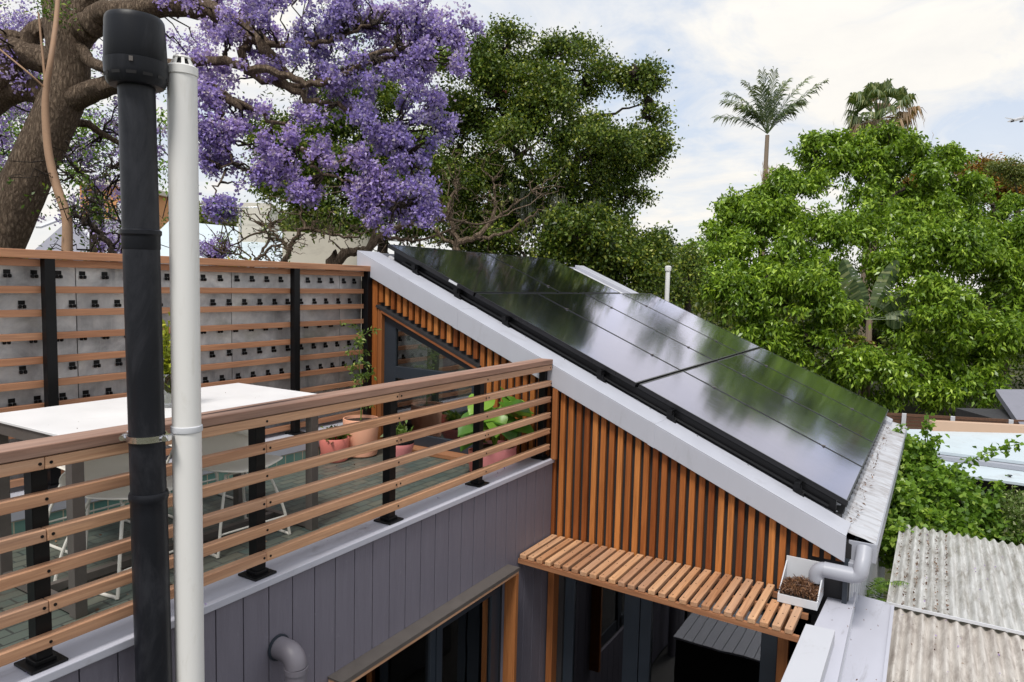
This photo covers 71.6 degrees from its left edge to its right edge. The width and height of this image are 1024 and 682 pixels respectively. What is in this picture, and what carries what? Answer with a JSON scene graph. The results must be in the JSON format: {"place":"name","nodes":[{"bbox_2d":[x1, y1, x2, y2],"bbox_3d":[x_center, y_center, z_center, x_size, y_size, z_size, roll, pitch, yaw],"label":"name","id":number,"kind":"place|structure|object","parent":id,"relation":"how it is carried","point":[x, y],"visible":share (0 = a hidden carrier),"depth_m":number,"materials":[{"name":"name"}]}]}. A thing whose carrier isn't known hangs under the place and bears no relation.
{"place":"outdoors","nodes":[
{"label":"outdoors","id":0,"kind":"place"},
{"bbox_2d":[0,419,553,681],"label":"terrace building","id":1,"kind":"structure","parent":0,"point":[445,586],"depth_m":4.25,"materials":[{"name":"grey wood"}]},
{"bbox_2d":[49,465,129,553],"bbox_3d":[-2.355,0.863,4.111,0.468,0.597,0.492,4,5,31],"label":"shell chair","id":2,"kind":"object","parent":1,"relation":"on","point":[88,511],"visible":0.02,"depth_m":4.04,"materials":[{"name":"white plastic"}]},
{"bbox_2d":[53,453,172,599],"bbox_3d":[-1.978,0.909,3.651,0.468,0.597,0.492,3,5,23],"label":"shell chair","id":3,"kind":"object","parent":1,"relation":"on","point":[105,467],"visible":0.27,"depth_m":3.65,"materials":[{"name":"beige plastic"}]},
{"bbox_2d":[0,383,317,618],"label":"dining table","id":4,"kind":"object","parent":1,"relation":"on","point":[31,424],"visible":0.48,"depth_m":3.53,"materials":[{"name":"white stone"}]},
{"bbox_2d":[162,312,170,407],"bbox_3d":[-1.845,0.099,3.782,0.191,0.506,0.231,2,5,6],"label":"potted plant","id":5,"kind":"object","parent":4,"relation":"on","point":[167,365],"visible":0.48,"depth_m":3.75,"materials":[{"name":"green plant"}]},
{"bbox_2d":[1,464,354,609],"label":"floor litter","id":6,"kind":"object","parent":1,"relation":"on","point":[127,531],"visible":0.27,"depth_m":4.00,"materials":[{"name":"purple plant"}]},
{"bbox_2d":[0,248,371,488],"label":"privacy screen","id":7,"kind":"object","parent":1,"relation":"on","point":[48,289],"visible":0.67,"depth_m":5.20,"materials":[{"name":"brown wood"}]},
{"bbox_2d":[166,430,247,518],"bbox_3d":[-2.026,0.824,4.693,0.468,0.597,0.492,5,6,35],"label":"shell chair","id":8,"kind":"object","parent":1,"relation":"on","point":[216,474],"visible":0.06,"depth_m":4.72,"materials":[{"name":"white plastic"}]},
{"bbox_2d":[172,432,290,558],"bbox_3d":[-1.652,0.873,4.191,0.468,0.597,0.492,5,6,35],"label":"shell chair","id":9,"kind":"object","parent":1,"relation":"on","point":[221,443],"visible":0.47,"depth_m":4.25,"materials":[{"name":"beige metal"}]},
{"bbox_2d":[0,358,558,675],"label":"balcony railing","id":10,"kind":"object","parent":1,"relation":"on","point":[33,460],"visible":1,"depth_m":3.28,"materials":[{"name":"brown wood"}]},
{"bbox_2d":[268,634,307,681],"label":"vent pipe","id":11,"kind":"object","parent":1,"relation":"attached to","point":[287,652],"visible":1,"depth_m":3.32,"materials":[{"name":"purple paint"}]},
{"bbox_2d":[319,425,351,462],"bbox_3d":[-1.516,0.859,6.078,0.324,0.317,0.315,4,5,31],"label":"plant pot","id":12,"kind":"object","parent":1,"relation":"on","point":[332,444],"visible":0.45,"depth_m":5.96,"materials":[{"name":"pink ceramic"}]},
{"bbox_2d":[340,320,380,457],"bbox_3d":[-1.317,0.407,6.257,0.347,1.197,0.382,4,5,31],"label":"plant pot","id":13,"kind":"object","parent":1,"relation":"on","point":[363,436],"visible":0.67,"depth_m":6.17,"materials":[{"name":"pink ceramic"}]},
{"bbox_2d":[380,420,413,456],"bbox_3d":[-0.967,0.858,6.117,0.277,0.339,0.267,4,5,31],"label":"plant pot","id":14,"kind":"object","parent":1,"relation":"on","point":[404,448],"visible":0.31,"depth_m":6.05,"materials":[{"name":"pink ceramic"}]},
{"bbox_2d":[327,564,519,681],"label":"window","id":15,"kind":"structure","parent":1,"relation":"in","point":[457,641],"depth_m":4.76,"materials":[{"name":"brown wood"}]},
{"bbox_2d":[468,439,486,471],"bbox_3d":[-0.266,0.843,5.803,0.200,0.452,0.180,4,5,31],"label":"plant pot","id":16,"kind":"object","parent":1,"relation":"on","point":[470,450],"visible":0.14,"depth_m":5.78,"materials":[{"name":"pink ceramic"}]},
{"bbox_2d":[458,387,533,466],"bbox_3d":[-0.133,0.731,5.659,0.681,0.706,0.571,4,5,31],"label":"plant pot","id":17,"kind":"object","parent":1,"relation":"on","point":[467,430],"visible":0.55,"depth_m":5.54,"materials":[{"name":"pink ceramic"}]},
{"bbox_2d":[160,203,426,409],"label":"white roofed house","id":18,"kind":"structure","parent":0,"point":[321,251],"depth_m":18.18,"materials":[{"name":"blue paint"}]},
{"bbox_2d":[238,207,256,252],"bbox_3d":[-6.874,-2.761,18.050,0.811,1.344,0.601,1,5,0],"label":"tv antenna","id":19,"kind":"object","parent":18,"relation":"attached to","point":[241,224],"visible":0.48,"depth_m":17.99,"materials":[{"name":"metal"}]},
{"bbox_2d":[0,0,1023,294],"label":"sky","id":20,"kind":"structure","parent":0,"point":[962,60],"materials":[{"name":"white"}]},
{"bbox_2d":[427,309,1023,663],"bbox_3d":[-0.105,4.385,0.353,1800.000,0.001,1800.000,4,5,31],"label":"ground","id":21,"kind":"structure","parent":0,"point":[434,360],"depth_m":28.49,"materials":[{"name":"green plant"}]},
{"bbox_2d":[0,0,72,250],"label":"bare climber stem","id":22,"kind":"object","parent":21,"relation":"on","point":[67,237],"visible":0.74,"depth_m":6.58,"materials":[{"name":"beige plant"}]},
{"bbox_2d":[29,218,120,261],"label":"slate roofed house","id":23,"kind":"structure","parent":21,"relation":"on","point":[45,245],"depth_m":21.49,"materials":[{"name":"white paint"}]},
{"bbox_2d":[2,126,168,253],"bbox_3d":[-3.959,0.853,6.881,1.477,5.806,1.197,4,5,31],"label":"leafy shrub","id":24,"kind":"object","parent":21,"relation":"on","point":[74,173],"visible":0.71,"depth_m":6.76,"materials":[{"name":"green plant"}]},
{"bbox_2d":[0,43,207,252],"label":"fresh green tree","id":25,"kind":"object","parent":21,"relation":"on","point":[16,134],"visible":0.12,"depth_m":12.09,"materials":[{"name":"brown plant"}]},
{"bbox_2d":[90,221,121,253],"bbox_3d":[-4.163,1.220,7.592,0.550,4.950,0.598,0,5,-12],"label":"lavender shrub","id":26,"kind":"object","parent":21,"relation":"on","point":[110,236],"visible":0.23,"depth_m":7.35,"materials":[{"name":"purple plant"}]},
{"bbox_2d":[78,180,199,228],"bbox_3d":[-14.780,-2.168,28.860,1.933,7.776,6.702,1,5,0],"label":"orange rendered house","id":27,"kind":"structure","parent":21,"relation":"on","point":[162,202],"depth_m":28.54,"materials":[{"name":"white paint"}]},
{"bbox_2d":[0,265,360,488],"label":"sheet metal wall","id":28,"kind":"structure","parent":21,"relation":"on","point":[31,276],"depth_m":5.33,"materials":[{"name":"metal"}]},
{"bbox_2d":[199,231,239,265],"bbox_3d":[-3.154,1.278,7.574,0.501,4.884,0.431,4,5,31],"label":"lavender shrub","id":29,"kind":"object","parent":21,"relation":"on","point":[206,247],"visible":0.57,"depth_m":7.36,"materials":[{"name":"purple plant"}]},
{"bbox_2d":[0,0,485,257],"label":"jacaranda tree","id":30,"kind":"object","parent":21,"relation":"on","point":[76,91],"visible":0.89,"depth_m":7.30,"materials":[{"name":"purple plant"}]},
{"bbox_2d":[199,195,306,261],"bbox_3d":[-2.529,1.146,7.398,0.964,5.207,1.259,4,5,31],"label":"twiggy shrub","id":31,"kind":"object","parent":21,"relation":"on","point":[262,224],"visible":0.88,"depth_m":7.17,"materials":[{"name":"green plant"}]},
{"bbox_2d":[160,194,364,234],"bbox_3d":[-8.762,-1.620,25.994,8.351,7.432,3.438,1,5,-5],"label":"yellow green tree","id":32,"kind":"object","parent":21,"relation":"on","point":[202,219],"visible":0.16,"depth_m":25.38,"materials":[{"name":"brown plant"}]},
{"bbox_2d":[204,173,380,261],"bbox_3d":[-2.967,0.582,9.841,2.506,5.920,1.360,2,5,12],"label":"slanting bare tree","id":33,"kind":"object","parent":21,"relation":"on","point":[286,257],"visible":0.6,"depth_m":9.48,"materials":[{"name":"brown plant"}]},
{"bbox_2d":[232,48,478,253],"bbox_3d":[-2.826,-0.974,12.946,4.316,8.525,2.576,3,5,14],"label":"spreading dark tree","id":34,"kind":"object","parent":21,"relation":"on","point":[385,100],"visible":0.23,"depth_m":12.32,"materials":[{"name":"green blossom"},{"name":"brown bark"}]},
{"bbox_2d":[317,139,559,270],"bbox_3d":[-0.984,0.567,9.207,3.230,6.146,1.426,1,5,-5],"label":"pale barked tree","id":35,"kind":"object","parent":21,"relation":"on","point":[341,256],"visible":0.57,"depth_m":8.97,"materials":[{"name":"brown plant"}]},
{"bbox_2d":[387,121,568,398],"bbox_3d":[-0.641,0.064,11.106,2.938,6.859,2.112,2,5,11],"label":"forked bare tree","id":36,"kind":"object","parent":21,"relation":"on","point":[479,235],"visible":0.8,"depth_m":10.97,"materials":[{"name":"brown plant"}]},
{"bbox_2d":[418,12,688,260],"bbox_3d":[0.233,-1.566,13.817,6.143,9.712,3.248,2,5,9],"label":"dense dark tree","id":37,"kind":"object","parent":21,"relation":"on","point":[609,155],"visible":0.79,"depth_m":13.45,"materials":[{"name":"green plant"}]},
{"bbox_2d":[428,195,691,297],"bbox_3d":[0.690,0.317,13.474,5.157,6.036,2.261,2,5,13],"label":"dark tree","id":38,"kind":"object","parent":21,"relation":"on","point":[600,240],"visible":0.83,"depth_m":12.71,"materials":[{"name":"green plant"}]},
{"bbox_2d":[357,250,906,681],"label":"gable house","id":39,"kind":"structure","parent":21,"relation":"on","point":[630,473],"depth_m":5.52,"materials":[{"name":"white paint"}]},
{"bbox_2d":[384,315,473,453],"bbox_3d":[-0.724,0.372,6.421,1.090,1.192,0.052,4,5,31],"label":"gable window","id":40,"kind":"structure","parent":39,"relation":"in","point":[404,350],"depth_m":6.53,"materials":[{"name":"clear glass"}]},
{"bbox_2d":[411,265,512,275],"bbox_3d":[-0.025,-0.780,8.153,0.090,0.163,3.500,4,5,31],"label":"mounting rail","id":41,"kind":"object","parent":39,"relation":"attached to","point":[414,268],"visible":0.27,"depth_m":6.67,"materials":[{"name":"black metal"}]},
{"bbox_2d":[387,244,559,295],"bbox_3d":[-0.335,-0.719,7.360,1.100,0.036,1.702,30,18,26],"label":"solar panel","id":42,"kind":"object","parent":41,"relation":"attached to","point":[472,273],"visible":0.88,"depth_m":7.18,"materials":[{"name":"black glass"}]},
{"bbox_2d":[486,253,619,292],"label":"solar panel","id":43,"kind":"object","parent":41,"relation":"attached to","point":[557,276],"visible":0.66,"depth_m":8.73,"materials":[{"name":"black glass"}]},
{"bbox_2d":[453,285,549,299],"bbox_3d":[0.386,-0.540,7.921,0.090,0.163,3.500,4,5,31],"label":"mounting rail","id":44,"kind":"object","parent":39,"relation":"attached to","point":[456,292],"visible":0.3,"depth_m":6.44,"materials":[{"name":"black metal"}]},
{"bbox_2d":[501,305,647,327],"bbox_3d":[1.117,-0.313,8.149,0.090,0.163,4.620,4,5,31],"label":"mounting rail","id":45,"kind":"object","parent":39,"relation":"attached to","point":[504,319],"visible":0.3,"depth_m":6.19,"materials":[{"name":"black metal"}]},
{"bbox_2d":[394,252,836,512],"bbox_3d":[0.555,0.164,5.916,4.027,1.837,0.062,4,5,31],"label":"edge rail","id":46,"kind":"object","parent":39,"relation":"attached to","point":[779,474],"visible":0.94,"depth_m":5.64,"materials":[{"name":"black metal"}]},
{"bbox_2d":[597,340,716,382],"bbox_3d":[1.893,0.141,7.711,0.090,0.163,4.620,4,5,31],"label":"mounting rail","id":47,"kind":"object","parent":39,"relation":"attached to","point":[601,373],"visible":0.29,"depth_m":5.75,"materials":[{"name":"black metal"}]},
{"bbox_2d":[475,293,679,386],"bbox_3d":[0.616,-0.064,6.505,1.690,0.036,1.122,30,18,26],"label":"solar panel","id":48,"kind":"object","parent":47,"relation":"attached to","point":[618,357],"visible":0.95,"depth_m":6.38,"materials":[{"name":"black glass"}]},
{"bbox_2d":[537,293,713,371],"bbox_3d":[1.202,-0.128,7.476,1.690,0.036,1.122,30,18,26],"label":"solar panel","id":49,"kind":"object","parent":47,"relation":"attached to","point":[666,349],"visible":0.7,"depth_m":7.41,"materials":[{"name":"black glass"}]},
{"bbox_2d":[584,293,738,361],"bbox_3d":[1.788,-0.193,8.447,1.690,0.036,1.122,30,18,26],"label":"solar panel","id":50,"kind":"object","parent":47,"relation":"attached to","point":[706,346],"visible":0.71,"depth_m":8.39,"materials":[{"name":"black glass"}]},
{"bbox_2d":[622,293,759,353],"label":"solar panel","id":51,"kind":"object","parent":47,"relation":"attached to","point":[740,345],"visible":0.77,"depth_m":9.37,"materials":[{"name":"black glass"}]},
{"bbox_2d":[518,534,808,642],"bbox_3d":[1.016,1.690,5.032,2.012,0.071,0.630,4,5,31],"label":"slatted awning","id":52,"kind":"object","parent":39,"relation":"attached to","point":[594,562],"visible":1,"depth_m":4.94,"materials":[{"name":"brown wood"}]},
{"bbox_2d":[777,555,823,610],"bbox_3d":[1.911,1.591,4.691,0.243,0.223,0.277,4,5,31],"label":"rainwater box","id":53,"kind":"object","parent":52,"relation":"on","point":[796,566],"visible":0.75,"depth_m":4.77,"materials":[{"name":"white paint"}]},
{"bbox_2d":[778,574,822,601],"bbox_3d":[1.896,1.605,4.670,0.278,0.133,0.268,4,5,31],"label":"dead blossom heap","id":54,"kind":"object","parent":53,"relation":"in","point":[793,582],"visible":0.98,"depth_m":4.63,"materials":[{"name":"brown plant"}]},
{"bbox_2d":[563,569,777,681],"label":"glazed doors","id":55,"kind":"structure","parent":39,"relation":"in","point":[610,635],"depth_m":5.50,"materials":[{"name":"black glass"}]},
{"bbox_2d":[666,365,767,423],"bbox_3d":[2.398,0.435,7.426,0.090,0.163,4.620,4,5,31],"label":"mounting rail","id":56,"kind":"object","parent":39,"relation":"attached to","point":[670,413],"visible":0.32,"depth_m":5.47,"materials":[{"name":"black metal"}]},
{"bbox_2d":[793,408,853,496],"bbox_3d":[3.197,0.903,6.974,0.090,0.163,4.620,4,5,31],"label":"mounting rail","id":57,"kind":"object","parent":39,"relation":"attached to","point":[797,486],"visible":0.27,"depth_m":5.01,"materials":[{"name":"black metal"}]},
{"bbox_2d":[638,371,862,504],"bbox_3d":[1.953,0.710,5.772,1.690,0.036,1.122,30,18,26],"label":"solar panel","id":58,"kind":"object","parent":57,"relation":"attached to","point":[821,468],"visible":1,"depth_m":5.64,"materials":[{"name":"black glass"}]},
{"bbox_2d":[684,361,873,466],"bbox_3d":[2.539,0.646,6.743,1.690,0.036,1.122,30,18,26],"label":"solar panel","id":59,"kind":"object","parent":57,"relation":"attached to","point":[818,428],"visible":0.81,"depth_m":6.68,"materials":[{"name":"black glass"}]},
{"bbox_2d":[717,354,881,441],"bbox_3d":[3.125,0.582,7.714,1.690,0.036,1.122,30,18,26],"label":"solar panel","id":60,"kind":"object","parent":57,"relation":"attached to","point":[856,422],"visible":0.79,"depth_m":7.66,"materials":[{"name":"black glass"}]},
{"bbox_2d":[742,348,888,423],"bbox_3d":[3.711,0.517,8.685,1.690,0.036,1.122,30,18,26],"label":"solar panel","id":61,"kind":"object","parent":57,"relation":"attached to","point":[832,390],"visible":0.8,"depth_m":8.63,"materials":[{"name":"black glass"}]},
{"bbox_2d":[808,544,871,583],"bbox_3d":[2.166,1.453,4.684,0.362,0.284,0.241,4,5,31],"label":"downpipe","id":62,"kind":"object","parent":39,"relation":"attached to","point":[856,569],"visible":0.99,"depth_m":4.59,"materials":[{"name":"grey plastic"}]},
{"bbox_2d":[848,427,889,522],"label":"gutter litter","id":63,"kind":"object","parent":39,"relation":"on","point":[871,474],"visible":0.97,"depth_m":6.16,"materials":[{"name":"brown plant"}]},
{"bbox_2d":[665,266,670,301],"bbox_3d":[2.406,1.177,11.389,0.098,4.740,0.100,4,5,31],"label":"white pole","id":64,"kind":"object","parent":21,"relation":"on","point":[667,279],"visible":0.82,"depth_m":11.19,"materials":[{"name":"plastic"}]},
{"bbox_2d":[652,232,720,312],"bbox_3d":[4.686,-0.079,20.113,2.310,5.949,2.138,4,5,31],"label":"grey green tree","id":65,"kind":"object","parent":21,"relation":"on","point":[685,297],"visible":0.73,"depth_m":19.79,"materials":[{"name":"brown plant"}]},
{"bbox_2d":[712,67,828,255],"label":"king palm","id":66,"kind":"object","parent":21,"relation":"on","point":[766,120],"visible":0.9,"depth_m":45.76,"materials":[{"name":"green plant"}]},
{"bbox_2d":[628,268,984,347],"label":"distant tree belt","id":67,"kind":"object","parent":21,"relation":"on","point":[714,320],"depth_m":58.87,"materials":[{"name":"green plant"}]},
{"bbox_2d":[640,285,1023,399],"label":"undergrowth","id":68,"kind":"object","parent":21,"relation":"on","point":[822,356],"visible":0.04,"depth_m":30.84,"materials":[{"name":"green plant"}]},
{"bbox_2d":[673,119,1023,415],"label":"bright green tree","id":69,"kind":"object","parent":21,"relation":"on","point":[931,217],"visible":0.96,"depth_m":26.64,"materials":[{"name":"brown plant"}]},
{"bbox_2d":[837,259,917,397],"bbox_3d":[13.157,-0.173,26.063,3.373,5.613,1.126,1,5,-10],"label":"giant strelitzia","id":70,"kind":"object","parent":21,"relation":"on","point":[856,287],"visible":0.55,"depth_m":26.16,"materials":[{"name":"green plant"}]},
{"bbox_2d":[833,78,932,335],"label":"fan palm","id":71,"kind":"object","parent":21,"relation":"on","point":[871,93],"visible":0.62,"depth_m":41.38,"materials":[{"name":"green plant"}]},
{"bbox_2d":[878,412,1023,572],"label":"leafy vine","id":72,"kind":"object","parent":21,"relation":"on","point":[931,491],"visible":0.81,"depth_m":7.78,"materials":[{"name":"green plant"}]},
{"bbox_2d":[886,524,1023,681],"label":"carport roof","id":73,"kind":"structure","parent":21,"relation":"on","point":[989,624],"depth_m":5.42,"materials":[{"name":"metal"}]},
{"bbox_2d":[865,577,907,601],"bbox_3d":[3.079,2.116,5.954,0.568,0.300,0.552,1,5,-9],"label":"fern","id":74,"kind":"object","parent":73,"relation":"on","point":[883,586],"visible":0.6,"depth_m":6.02,"materials":[{"name":"green plant"}]},
{"bbox_2d":[891,531,948,619],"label":"brown petal litter","id":75,"kind":"object","parent":73,"relation":"on","point":[947,605],"visible":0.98,"depth_m":6.28,"materials":[{"name":"plant"}]},
{"bbox_2d":[902,533,1023,671],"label":"purple petal litter","id":76,"kind":"object","parent":73,"relation":"on","point":[979,599],"visible":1,"depth_m":5.71,"materials":[{"name":"purple plant"}]},
{"bbox_2d":[887,413,1023,439],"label":"board fence","id":77,"kind":"object","parent":21,"relation":"on","point":[908,419],"visible":0.16,"depth_m":12.99,"materials":[{"name":"white paint"}]},
{"bbox_2d":[901,151,1023,281],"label":"rusty orange tree","id":78,"kind":"object","parent":21,"relation":"on","point":[1002,189],"visible":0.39,"depth_m":51.06,"materials":[{"name":"brown plant"}]},
{"bbox_2d":[907,429,1023,499],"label":"white roofed shed","id":79,"kind":"structure","parent":21,"relation":"on","point":[1000,466],"depth_m":10.62,"materials":[{"name":"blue metal"}]},
{"bbox_2d":[927,420,1023,432],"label":"tan boundary wall","id":80,"kind":"structure","parent":21,"relation":"on","point":[955,426],"depth_m":12.21,"materials":[{"name":"beige paint"}]},
{"bbox_2d":[955,389,1023,423],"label":"dark roofed shed","id":81,"kind":"structure","parent":21,"relation":"on","point":[1011,401],"depth_m":14.45,"materials":[{"name":"metal"}]},
{"bbox_2d":[982,153,1023,380],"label":"dull green tree","id":82,"kind":"object","parent":21,"relation":"on","point":[1008,169],"visible":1,"depth_m":35.91,"materials":[{"name":"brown plant"}]},
{"bbox_2d":[987,485,1023,545],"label":"variegated shrub","id":83,"kind":"object","parent":21,"relation":"on","point":[1013,506],"visible":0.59,"depth_m":7.90,"materials":[{"name":"green plant"}]},
{"bbox_2d":[1005,116,1023,122],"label":"airliner","id":84,"kind":"object","parent":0,"point":[1016,119],"visible":1,"depth_m":898.52,"materials":[{"name":"white paint"}]},
{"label":"courtyard paving","id":85,"kind":"structure","parent":0,"visible":0},
{"bbox_2d":[102,9,172,681],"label":"black flue","id":86,"kind":"object","parent":85,"relation":"on","point":[135,64],"visible":1,"depth_m":2.55,"materials":[{"name":"metal"}]},
{"bbox_2d":[119,431,173,443],"bbox_3d":[-1.365,0.355,2.637,0.198,0.025,0.139,1,5,0],"label":"pipe clamp","id":87,"kind":"object","parent":86,"relation":"attached to","point":[166,436],"visible":0.69,"depth_m":2.59,"materials":[{"name":"metal"}]},
{"bbox_2d":[167,54,204,681],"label":"white vent pipe","id":88,"kind":"object","parent":85,"relation":"on","point":[186,428],"visible":0.96,"depth_m":2.66,"materials":[{"name":"plastic"}]},
{"bbox_2d":[781,592,855,681],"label":"parapet wall","id":89,"kind":"structure","parent":85,"relation":"on","point":[819,653],"depth_m":3.99,"materials":[{"name":"metal"}]},
{"bbox_2d":[840,595,893,681],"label":"flashing tray","id":90,"kind":"object","parent":89,"relation":"attached to","point":[868,651],"visible":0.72,"depth_m":4.55,"materials":[{"name":"metal"}]}
]}

